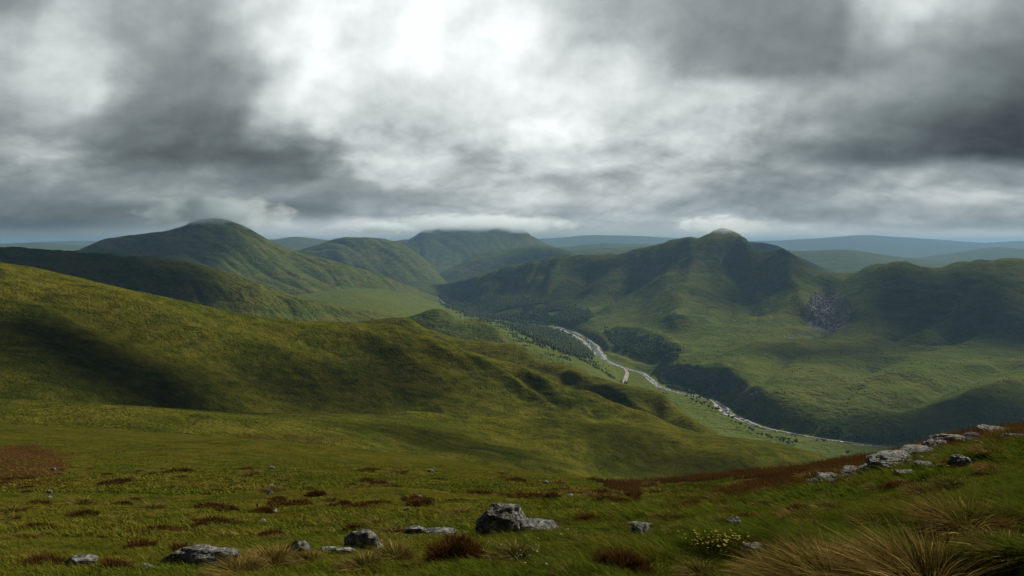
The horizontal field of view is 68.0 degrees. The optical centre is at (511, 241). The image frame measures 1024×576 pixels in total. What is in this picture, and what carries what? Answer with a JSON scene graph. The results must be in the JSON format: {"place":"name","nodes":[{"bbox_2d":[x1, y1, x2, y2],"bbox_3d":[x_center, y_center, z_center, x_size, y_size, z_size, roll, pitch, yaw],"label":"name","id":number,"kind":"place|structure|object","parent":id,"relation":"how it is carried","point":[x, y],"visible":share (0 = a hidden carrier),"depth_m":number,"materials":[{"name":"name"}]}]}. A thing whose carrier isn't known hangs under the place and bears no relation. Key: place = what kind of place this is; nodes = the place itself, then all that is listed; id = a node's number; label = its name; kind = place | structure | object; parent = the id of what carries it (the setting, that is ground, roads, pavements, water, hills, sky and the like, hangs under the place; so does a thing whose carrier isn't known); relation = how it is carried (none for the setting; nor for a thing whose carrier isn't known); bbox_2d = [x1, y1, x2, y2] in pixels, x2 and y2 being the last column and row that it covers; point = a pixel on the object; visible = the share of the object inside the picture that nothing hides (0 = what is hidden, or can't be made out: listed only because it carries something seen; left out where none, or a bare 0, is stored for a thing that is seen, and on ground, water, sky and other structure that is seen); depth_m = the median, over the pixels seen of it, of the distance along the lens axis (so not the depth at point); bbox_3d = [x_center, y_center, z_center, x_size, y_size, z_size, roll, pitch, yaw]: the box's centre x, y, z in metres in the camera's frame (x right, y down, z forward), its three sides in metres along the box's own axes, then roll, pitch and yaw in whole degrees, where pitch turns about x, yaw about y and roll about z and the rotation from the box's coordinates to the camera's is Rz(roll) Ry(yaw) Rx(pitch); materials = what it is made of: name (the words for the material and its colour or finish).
{"place":"outdoors","nodes":[
{"label":"outdoors","id":0,"kind":"place"},
{"bbox_2d":[0,247,396,322],"bbox_3d":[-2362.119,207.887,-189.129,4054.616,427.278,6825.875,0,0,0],"label":"dark ridge","id":1,"kind":"structure","parent":0,"point":[195,283],"depth_m":2151.88,"materials":[{"name":"green plant"}]},
{"bbox_2d":[76,218,441,302],"bbox_3d":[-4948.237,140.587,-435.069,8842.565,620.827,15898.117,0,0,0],"label":"mountain","id":2,"kind":"structure","parent":0,"point":[230,247],"depth_m":5006.85,"materials":[{"name":"green plant"}]},
{"bbox_2d":[0,262,701,433],"bbox_3d":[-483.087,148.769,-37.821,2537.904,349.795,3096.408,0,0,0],"label":"hill","id":3,"kind":"structure","parent":0,"point":[260,350],"depth_m":726.13,"materials":[{"name":"green plant"}]},
{"bbox_2d":[297,237,446,286],"bbox_3d":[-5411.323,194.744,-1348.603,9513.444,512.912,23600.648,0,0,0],"label":"mountain","id":4,"kind":"structure","parent":0,"point":[398,262],"depth_m":7924.50,"materials":[{"name":"green plant"}]},
{"bbox_2d":[0,399,829,480],"bbox_3d":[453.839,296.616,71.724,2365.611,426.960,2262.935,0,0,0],"label":"ridge","id":5,"kind":"structure","parent":0,"point":[648,443],"depth_m":564.87,"materials":[{"name":"green plant"}]},
{"bbox_2d":[295,288,624,384],"bbox_3d":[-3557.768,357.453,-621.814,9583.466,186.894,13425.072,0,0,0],"label":"valley bench","id":6,"kind":"object","parent":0,"point":[396,304],"visible":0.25,"depth_m":3485.93,"materials":[{"name":"green plant"}]},
{"bbox_2d":[439,289,594,327],"bbox_3d":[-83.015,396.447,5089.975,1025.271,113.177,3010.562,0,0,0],"label":"hillside wood","id":7,"kind":"object","parent":6,"relation":"on","point":[564,316],"visible":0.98,"depth_m":4519.65,"materials":[{"name":"green plant"}]},
{"bbox_2d":[425,286,627,383],"bbox_3d":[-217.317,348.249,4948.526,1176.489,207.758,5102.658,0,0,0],"label":"valley scrub","id":8,"kind":"object","parent":6,"relation":"on","point":[532,342],"visible":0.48,"depth_m":2621.97,"materials":[{"name":"plant"}]},
{"bbox_2d":[406,309,515,343],"bbox_3d":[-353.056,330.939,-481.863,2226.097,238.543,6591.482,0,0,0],"label":"knoll","id":9,"kind":"structure","parent":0,"point":[444,322],"depth_m":2270.92,"materials":[{"name":"green plant"}]},
{"bbox_2d":[396,225,569,273],"bbox_3d":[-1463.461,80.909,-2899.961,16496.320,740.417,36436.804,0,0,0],"label":"flat mountain","id":10,"kind":"structure","parent":0,"point":[441,249],"depth_m":11506.10,"materials":[{"name":"green plant"}]},
{"bbox_2d":[439,245,579,282],"bbox_3d":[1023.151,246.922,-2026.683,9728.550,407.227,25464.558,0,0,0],"label":"spur","id":11,"kind":"structure","parent":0,"point":[483,263],"depth_m":8863.64,"materials":[{"name":"green plant"}]},
{"bbox_2d":[0,262,1023,575],"bbox_3d":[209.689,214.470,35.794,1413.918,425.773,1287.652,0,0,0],"label":"hillside","id":12,"kind":"structure","parent":0,"point":[76,436],"depth_m":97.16,"materials":[{"name":"green plant"}]},
{"bbox_2d":[0,511,26,520],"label":"grass tuft","id":13,"kind":"object","parent":12,"relation":"on","point":[12,515],"visible":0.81,"depth_m":26.67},
{"bbox_2d":[0,503,38,512],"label":"grass tuft","id":14,"kind":"object","parent":12,"relation":"on","point":[11,509],"visible":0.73,"depth_m":31.42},
{"bbox_2d":[3,531,49,539],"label":"grass tuft","id":15,"kind":"object","parent":12,"relation":"on","point":[21,534],"visible":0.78,"depth_m":13.64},
{"bbox_2d":[15,522,61,528],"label":"heather tuft","id":16,"kind":"object","parent":12,"relation":"on","point":[37,524],"visible":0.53,"depth_m":19.50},
{"bbox_2d":[12,550,68,567],"bbox_3d":[-5.104,3.431,8.208,0.612,0.168,0.470,0,0,0],"label":"heather bush","id":17,"kind":"object","parent":12,"relation":"on","point":[37,559],"visible":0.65,"depth_m":8.20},
{"bbox_2d":[61,509,100,517],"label":"heather tuft","id":18,"kind":"object","parent":12,"relation":"on","point":[80,512],"visible":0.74,"depth_m":27.35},
{"bbox_2d":[65,554,98,566],"bbox_3d":[-4.598,3.430,8.109,0.345,0.156,0.206,0,0,0],"label":"rock","id":19,"kind":"object","parent":12,"relation":"on","point":[84,558],"visible":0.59,"depth_m":8.07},
{"bbox_2d":[63,496,101,504],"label":"grass tuft","id":20,"kind":"object","parent":12,"relation":"on","point":[85,501],"visible":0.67,"depth_m":37.22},
{"bbox_2d":[90,554,134,570],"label":"heather bush","id":21,"kind":"object","parent":12,"relation":"on","point":[109,562],"visible":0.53,"depth_m":7.76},
{"bbox_2d":[95,477,130,484],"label":"heather tuft","id":22,"kind":"object","parent":12,"relation":"on","point":[118,480],"visible":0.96,"depth_m":68.00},
{"bbox_2d":[96,514,145,523],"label":"grass tuft","id":23,"kind":"object","parent":12,"relation":"on","point":[134,518],"visible":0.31,"depth_m":23.66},
{"bbox_2d":[117,537,158,551],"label":"heather bush","id":24,"kind":"object","parent":12,"relation":"on","point":[137,544],"visible":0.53,"depth_m":11.78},
{"bbox_2d":[132,501,171,509],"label":"grass tuft","id":25,"kind":"object","parent":12,"relation":"on","point":[148,506],"visible":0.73,"depth_m":31.06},
{"bbox_2d":[137,524,177,530],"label":"heather tuft","id":26,"kind":"object","parent":12,"relation":"on","point":[159,526],"visible":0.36,"depth_m":18.35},
{"bbox_2d":[165,540,191,551],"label":"heather bush","id":27,"kind":"object","parent":12,"relation":"on","point":[178,546],"visible":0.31,"depth_m":9.78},
{"bbox_2d":[161,467,197,472],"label":"heather tuft","id":28,"kind":"object","parent":12,"relation":"on","point":[183,469],"visible":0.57,"depth_m":81.11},
{"bbox_2d":[160,544,240,566],"bbox_3d":[-3.394,3.472,8.273,0.866,0.325,0.380,0,0,-3],"label":"rock","id":29,"kind":"object","parent":12,"relation":"on","point":[195,554],"visible":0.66,"depth_m":8.16,"materials":[{"name":"stone"}]},
{"bbox_2d":[188,501,226,508],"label":"heather tuft","id":30,"kind":"object","parent":12,"relation":"on","point":[200,504],"visible":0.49,"depth_m":30.42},
{"bbox_2d":[189,514,239,527],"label":"heather bush","id":31,"kind":"object","parent":12,"relation":"on","point":[210,520],"visible":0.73,"depth_m":18.87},
{"bbox_2d":[213,503,240,511],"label":"heather tuft","id":32,"kind":"object","parent":12,"relation":"on","point":[231,507],"visible":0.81,"depth_m":29.42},
{"bbox_2d":[188,548,277,575],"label":"grass tussock","id":33,"kind":"object","parent":12,"relation":"on","point":[249,566],"depth_m":6.98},
{"bbox_2d":[250,505,274,512],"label":"heather bush","id":34,"kind":"object","parent":12,"relation":"on","point":[263,509],"visible":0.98,"depth_m":28.25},
{"bbox_2d":[236,537,301,568],"bbox_3d":[-2.758,3.511,8.477,0.883,0.230,0.846,0,0,0],"label":"grass tussock","id":35,"kind":"object","parent":12,"relation":"on","point":[277,555],"depth_m":8.55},
{"bbox_2d":[251,531,293,540],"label":"grass tuft","id":36,"kind":"object","parent":12,"relation":"on","point":[276,536],"visible":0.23,"depth_m":12.67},
{"bbox_2d":[256,528,289,537],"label":"heather bush","id":37,"kind":"object","parent":12,"relation":"on","point":[267,533],"visible":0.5,"depth_m":14.69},
{"bbox_2d":[267,496,287,504],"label":"heather tuft","id":38,"kind":"object","parent":12,"relation":"on","point":[274,500],"visible":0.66,"depth_m":34.05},
{"bbox_2d":[286,540,310,553],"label":"rock","id":39,"kind":"object","parent":12,"relation":"on","point":[304,545],"visible":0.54,"depth_m":9.23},
{"bbox_2d":[288,498,312,504],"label":"heather tuft","id":40,"kind":"object","parent":12,"relation":"on","point":[302,500],"visible":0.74,"depth_m":33.38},
{"bbox_2d":[280,547,327,567],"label":"grass tussock","id":41,"kind":"object","parent":12,"relation":"on","point":[299,558],"depth_m":8.35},
{"bbox_2d":[303,489,325,496],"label":"heather bush","id":42,"kind":"object","parent":12,"relation":"on","point":[315,493],"visible":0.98,"depth_m":43.43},
{"bbox_2d":[330,547,354,553],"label":"rock","id":43,"kind":"object","parent":12,"relation":"on","point":[341,549],"visible":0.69,"depth_m":9.14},
{"bbox_2d":[340,522,366,531],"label":"heather bush","id":44,"kind":"object","parent":12,"relation":"on","point":[350,526],"visible":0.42,"depth_m":14.40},
{"bbox_2d":[326,548,391,573],"bbox_3d":[-1.482,3.075,7.287,0.657,0.174,0.632,0,0,0],"label":"grass tussock","id":45,"kind":"object","parent":12,"relation":"on","point":[350,563],"depth_m":7.31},
{"bbox_2d":[343,529,383,549],"bbox_3d":[-1.888,3.845,9.655,0.503,0.384,0.291,0,0,-6],"label":"rock","id":46,"kind":"object","parent":12,"relation":"on","point":[359,538],"visible":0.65,"depth_m":9.55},
{"bbox_2d":[345,498,393,504],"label":"heather tuft","id":47,"kind":"object","parent":12,"relation":"on","point":[375,501],"visible":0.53,"depth_m":32.62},
{"bbox_2d":[358,515,395,525],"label":"grass tuft","id":48,"kind":"object","parent":12,"relation":"on","point":[374,521],"visible":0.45,"depth_m":18.35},
{"bbox_2d":[368,524,410,533],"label":"grass tuft","id":49,"kind":"object","parent":12,"relation":"on","point":[392,530],"visible":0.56,"depth_m":13.07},
{"bbox_2d":[362,539,422,561],"bbox_3d":[-1.298,3.332,8.119,0.748,0.206,0.773,0,0,0],"label":"grass tussock","id":50,"kind":"object","parent":12,"relation":"on","point":[400,553],"depth_m":8.17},
{"bbox_2d":[403,525,425,533],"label":"rock","id":51,"kind":"object","parent":12,"relation":"on","point":[415,529],"visible":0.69,"depth_m":13.12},
{"bbox_2d":[399,493,439,501],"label":"heather tuft","id":52,"kind":"object","parent":12,"relation":"on","point":[406,498],"visible":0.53,"depth_m":32.08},
{"bbox_2d":[402,497,438,506],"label":"heather bush","id":53,"kind":"object","parent":12,"relation":"on","point":[415,502],"visible":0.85,"depth_m":29.53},
{"bbox_2d":[424,527,458,534],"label":"rock","id":54,"kind":"object","parent":12,"relation":"on","point":[441,530],"visible":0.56,"depth_m":12.78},
{"bbox_2d":[418,531,488,565],"bbox_3d":[-0.590,3.008,7.457,0.753,0.376,0.563,0,0,0],"label":"heather bush","id":55,"kind":"object","parent":12,"relation":"on","point":[457,547],"visible":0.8,"depth_m":7.40,"materials":[{"name":"plant"}]},
{"bbox_2d":[466,488,495,494],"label":"heather tuft","id":56,"kind":"object","parent":12,"relation":"on","point":[478,492],"visible":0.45,"depth_m":51.66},
{"bbox_2d":[475,503,526,537],"bbox_3d":[-0.179,4.430,11.775,0.768,0.742,0.573,0,0,12],"label":"rock","id":57,"kind":"object","parent":12,"relation":"on","point":[498,517],"visible":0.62,"depth_m":11.59,"materials":[{"name":"stone"}]},
{"bbox_2d":[480,537,541,563],"bbox_3d":[-0.026,2.973,7.277,0.654,0.172,0.687,0,0,0],"label":"grass tussock","id":58,"kind":"object","parent":12,"relation":"on","point":[507,554],"depth_m":7.29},
{"bbox_2d":[505,491,543,497],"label":"heather tuft","id":59,"kind":"object","parent":12,"relation":"on","point":[529,494],"visible":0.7,"depth_m":35.50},
{"bbox_2d":[520,518,559,532],"bbox_3d":[0.326,4.452,11.801,0.754,0.285,0.535,0,0,31],"label":"rock","id":60,"kind":"object","parent":12,"relation":"on","point":[531,523],"visible":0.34,"depth_m":11.71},
{"bbox_2d":[539,490,560,500],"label":"heather bush","id":61,"kind":"object","parent":12,"relation":"on","point":[547,494],"visible":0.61,"depth_m":33.26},
{"bbox_2d":[546,557,593,575],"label":"grass tussock","id":62,"kind":"object","parent":12,"relation":"on","point":[565,564],"depth_m":5.92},
{"bbox_2d":[571,511,601,523],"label":"heather bush","id":63,"kind":"object","parent":12,"relation":"on","point":[587,517],"visible":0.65,"depth_m":13.82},
{"bbox_2d":[572,491,606,498],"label":"grass tuft","id":64,"kind":"object","parent":12,"relation":"on","point":[591,495],"visible":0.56,"depth_m":32.76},
{"bbox_2d":[604,496,633,503],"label":"heather tuft","id":65,"kind":"object","parent":12,"relation":"on","point":[622,499],"visible":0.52,"depth_m":28.12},
{"bbox_2d":[587,546,656,575],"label":"heather bush","id":66,"kind":"object","parent":12,"relation":"on","point":[632,560],"visible":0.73,"depth_m":6.08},
{"bbox_2d":[629,522,649,534],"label":"rock","id":67,"kind":"object","parent":12,"relation":"on","point":[642,526],"visible":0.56,"depth_m":10.40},
{"bbox_2d":[637,486,671,493],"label":"grass tuft","id":68,"kind":"object","parent":12,"relation":"on","point":[652,491],"visible":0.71,"depth_m":48.36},
{"bbox_2d":[645,510,673,521],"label":"grass tussock","id":69,"kind":"object","parent":12,"relation":"on","point":[656,515],"depth_m":12.77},
{"bbox_2d":[656,511,693,520],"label":"heather tuft","id":70,"kind":"object","parent":12,"relation":"on","point":[672,516],"visible":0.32,"depth_m":12.44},
{"bbox_2d":[666,556,720,575],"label":"grass tussock","id":71,"kind":"object","parent":12,"relation":"on","point":[688,570],"depth_m":5.99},
{"bbox_2d":[682,529,748,551],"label":"yellow flowers","id":72,"kind":"object","parent":12,"relation":"on","point":[717,536],"visible":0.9,"depth_m":6.62,"materials":[{"name":"yellow plant"}]},
{"bbox_2d":[715,545,794,575],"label":"tussock","id":73,"kind":"object","parent":12,"relation":"on","point":[739,571],"visible":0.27,"depth_m":4.85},
{"bbox_2d":[743,542,768,551],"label":"rock","id":74,"kind":"object","parent":12,"relation":"on","point":[746,546],"visible":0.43,"depth_m":6.29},
{"bbox_2d":[747,496,779,507],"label":"grass tussock","id":75,"kind":"object","parent":12,"relation":"on","point":[761,499],"depth_m":14.64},
{"bbox_2d":[774,507,816,520],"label":"grass tussock","id":76,"kind":"object","parent":12,"relation":"on","point":[788,515],"depth_m":7.80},
{"bbox_2d":[785,502,807,512],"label":"heather bush","id":77,"kind":"object","parent":12,"relation":"on","point":[794,506],"visible":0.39,"depth_m":10.59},
{"bbox_2d":[586,419,1023,509],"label":"heather","id":78,"kind":"object","parent":12,"relation":"on","point":[780,473],"visible":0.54,"depth_m":39.12,"materials":[{"name":"plant"}]},
{"bbox_2d":[724,525,928,575],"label":"tussock","id":79,"kind":"object","parent":12,"relation":"on","point":[797,565],"visible":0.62,"depth_m":4.60,"materials":[{"name":"plant"}]},
{"bbox_2d":[816,472,839,482],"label":"rock","id":80,"kind":"object","parent":12,"relation":"on","point":[824,475],"visible":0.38,"depth_m":24.43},
{"bbox_2d":[808,498,850,512],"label":"grass tussock","id":81,"kind":"object","parent":12,"relation":"on","point":[825,505],"depth_m":10.30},
{"bbox_2d":[840,465,859,477],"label":"rock","id":82,"kind":"object","parent":12,"relation":"on","point":[845,468],"visible":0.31,"depth_m":24.34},
{"bbox_2d":[838,510,894,528],"bbox_3d":[3.334,2.609,7.089,0.567,0.138,0.531,0,0,0],"label":"grass tussock","id":83,"kind":"object","parent":12,"relation":"on","point":[857,519],"depth_m":7.14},
{"bbox_2d":[861,482,888,492],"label":"grass tussock","id":84,"kind":"object","parent":12,"relation":"on","point":[868,487],"depth_m":13.21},
{"bbox_2d":[865,449,912,470],"bbox_3d":[11.655,6.777,23.384,1.797,0.528,1.269,0,0,-34],"label":"rock","id":85,"kind":"object","parent":12,"relation":"on","point":[884,458],"visible":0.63,"depth_m":23.19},
{"bbox_2d":[878,479,920,491],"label":"heather bush","id":86,"kind":"object","parent":12,"relation":"on","point":[891,484],"visible":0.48,"depth_m":13.04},
{"bbox_2d":[796,510,1023,575],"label":"tussock","id":87,"kind":"object","parent":12,"relation":"on","point":[888,563],"visible":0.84,"depth_m":4.28,"materials":[{"name":"plant"}]},
{"bbox_2d":[899,444,933,455],"bbox_3d":[13.427,7.124,25.331,1.726,0.494,1.226,0,0,-23],"label":"rock","id":88,"kind":"object","parent":12,"relation":"on","point":[911,449],"visible":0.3,"depth_m":25.40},
{"bbox_2d":[913,460,936,467],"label":"rock","id":89,"kind":"object","parent":12,"relation":"on","point":[917,462],"visible":0.59,"depth_m":16.61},
{"bbox_2d":[920,439,946,447],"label":"rock","id":90,"kind":"object","parent":12,"relation":"on","point":[931,442],"visible":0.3,"depth_m":26.51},
{"bbox_2d":[918,530,969,547],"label":"tussock","id":91,"kind":"object","parent":12,"relation":"on","point":[941,537],"visible":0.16,"depth_m":5.12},
{"bbox_2d":[926,475,967,489],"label":"grass tussock","id":92,"kind":"object","parent":12,"relation":"on","point":[940,482],"depth_m":10.63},
{"bbox_2d":[927,433,967,443],"bbox_3d":[15.703,7.115,27.046,1.721,0.541,1.171,0,0,0],"label":"rock","id":93,"kind":"object","parent":12,"relation":"on","point":[950,437],"visible":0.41,"depth_m":26.86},
{"bbox_2d":[882,489,1023,540],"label":"tussock","id":94,"kind":"object","parent":12,"relation":"on","point":[941,521],"visible":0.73,"depth_m":5.30,"materials":[{"name":"plant"}]},
{"bbox_2d":[949,454,971,465],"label":"rock","id":95,"kind":"object","parent":12,"relation":"on","point":[959,459],"visible":0.86,"depth_m":16.19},
{"bbox_2d":[947,522,1023,572],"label":"tussock","id":96,"kind":"object","parent":12,"relation":"on","point":[969,544],"visible":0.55,"depth_m":4.17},
{"bbox_2d":[964,442,1010,455],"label":"grass tussock","id":97,"kind":"object","parent":12,"relation":"on","point":[985,449],"depth_m":16.54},
{"bbox_2d":[968,461,1009,473],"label":"grass tussock","id":98,"kind":"object","parent":12,"relation":"on","point":[983,467],"depth_m":11.87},
{"bbox_2d":[977,424,1003,431],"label":"rock","id":99,"kind":"object","parent":12,"relation":"on","point":[980,426],"visible":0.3,"depth_m":31.61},
{"bbox_2d":[970,506,1023,526],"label":"grass tussock","id":100,"kind":"object","parent":12,"relation":"on","point":[1002,518],"depth_m":5.25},
{"bbox_2d":[987,517,1023,534],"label":"heather bush","id":101,"kind":"object","parent":12,"relation":"on","point":[999,524],"visible":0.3,"depth_m":5.10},
{"bbox_2d":[0,235,1023,254],"bbox_3d":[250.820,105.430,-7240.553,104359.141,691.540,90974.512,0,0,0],"label":"horizon range","id":102,"kind":"structure","parent":0,"point":[884,245],"depth_m":24334.23,"materials":[{"name":"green plant"}]},
{"bbox_2d":[0,237,1023,261],"bbox_3d":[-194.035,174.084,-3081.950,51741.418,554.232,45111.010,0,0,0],"label":"distant range","id":103,"kind":"structure","parent":0,"point":[299,243],"depth_m":14673.59,"materials":[{"name":"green plant"}]},
{"bbox_2d":[0,0,1023,242],"label":"sky","id":104,"kind":"structure","parent":0,"point":[393,120],"materials":[{"name":"grey"}]},
{"bbox_2d":[358,318,724,436],"bbox_3d":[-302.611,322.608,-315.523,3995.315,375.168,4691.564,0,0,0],"label":"back ridge","id":105,"kind":"structure","parent":0,"point":[633,397],"depth_m":1172.92,"materials":[{"name":"green plant"}]},
{"bbox_2d":[440,299,889,447],"bbox_3d":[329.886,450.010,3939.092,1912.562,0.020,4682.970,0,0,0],"label":"river bed","id":106,"kind":"object","parent":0,"point":[626,376],"visible":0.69,"depth_m":2407.67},
{"bbox_2d":[438,297,895,447],"bbox_3d":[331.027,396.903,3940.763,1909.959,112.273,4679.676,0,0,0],"label":"river","id":107,"kind":"structure","parent":0,"point":[560,341],"depth_m":2912.50,"materials":[{"name":"liquid"}]},
{"bbox_2d":[414,255,933,458],"bbox_3d":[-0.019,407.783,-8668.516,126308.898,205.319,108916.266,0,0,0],"label":"valley floor","id":108,"kind":"structure","parent":0,"point":[717,421],"depth_m":1888.88,"materials":[{"name":"green plant"}]},
{"bbox_2d":[726,400,938,444],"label":"bank scrub","id":109,"kind":"object","parent":108,"relation":"on","point":[858,435],"visible":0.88,"depth_m":1748.48,"materials":[{"name":"plant"}]},
{"bbox_2d":[419,228,1023,444],"bbox_3d":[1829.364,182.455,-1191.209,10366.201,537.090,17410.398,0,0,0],"label":"mountain","id":110,"kind":"structure","parent":0,"point":[728,284],"depth_m":3110.56,"materials":[{"name":"green plant"}]},
{"bbox_2d":[604,325,680,360],"bbox_3d":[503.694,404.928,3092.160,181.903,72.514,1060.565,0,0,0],"label":"bluff wood","id":111,"kind":"object","parent":110,"relation":"on","point":[629,340],"visible":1,"depth_m":2993.76,"materials":[{"name":"green plant"}]},
{"bbox_2d":[657,372,729,400],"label":"bank wood","id":112,"kind":"object","parent":110,"relation":"on","point":[691,387],"visible":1,"depth_m":2288.49,"materials":[{"name":"green plant"}]},
{"bbox_2d":[623,324,1023,426],"bbox_3d":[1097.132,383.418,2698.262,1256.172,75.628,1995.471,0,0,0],"label":"slope scrub","id":113,"kind":"object","parent":110,"relation":"on","point":[860,376],"visible":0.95,"depth_m":2197.78,"materials":[{"name":"plant"}]},
{"bbox_2d":[806,292,853,331],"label":"scree","id":114,"kind":"structure","parent":110,"relation":"on","point":[838,312],"depth_m":3334.05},
{"bbox_2d":[570,246,953,272],"bbox_3d":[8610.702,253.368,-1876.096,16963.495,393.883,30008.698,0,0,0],"label":"distant hills","id":115,"kind":"structure","parent":0,"point":[844,261],"depth_m":10410.19,"materials":[{"name":"green plant"}]},
{"bbox_2d":[749,242,834,273],"bbox_3d":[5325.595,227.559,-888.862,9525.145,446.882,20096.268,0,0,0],"label":"hazy mountain","id":116,"kind":"structure","parent":0,"point":[759,246],"depth_m":7295.89,"materials":[{"name":"green plant"}]},
{"bbox_2d":[891,481,949,499],"bbox_3d":[5.630,3.413,10.417,0.854,0.193,0.802,0,0,0],"label":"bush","id":117,"kind":"object","parent":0,"point":[917,489],"depth_m":10.47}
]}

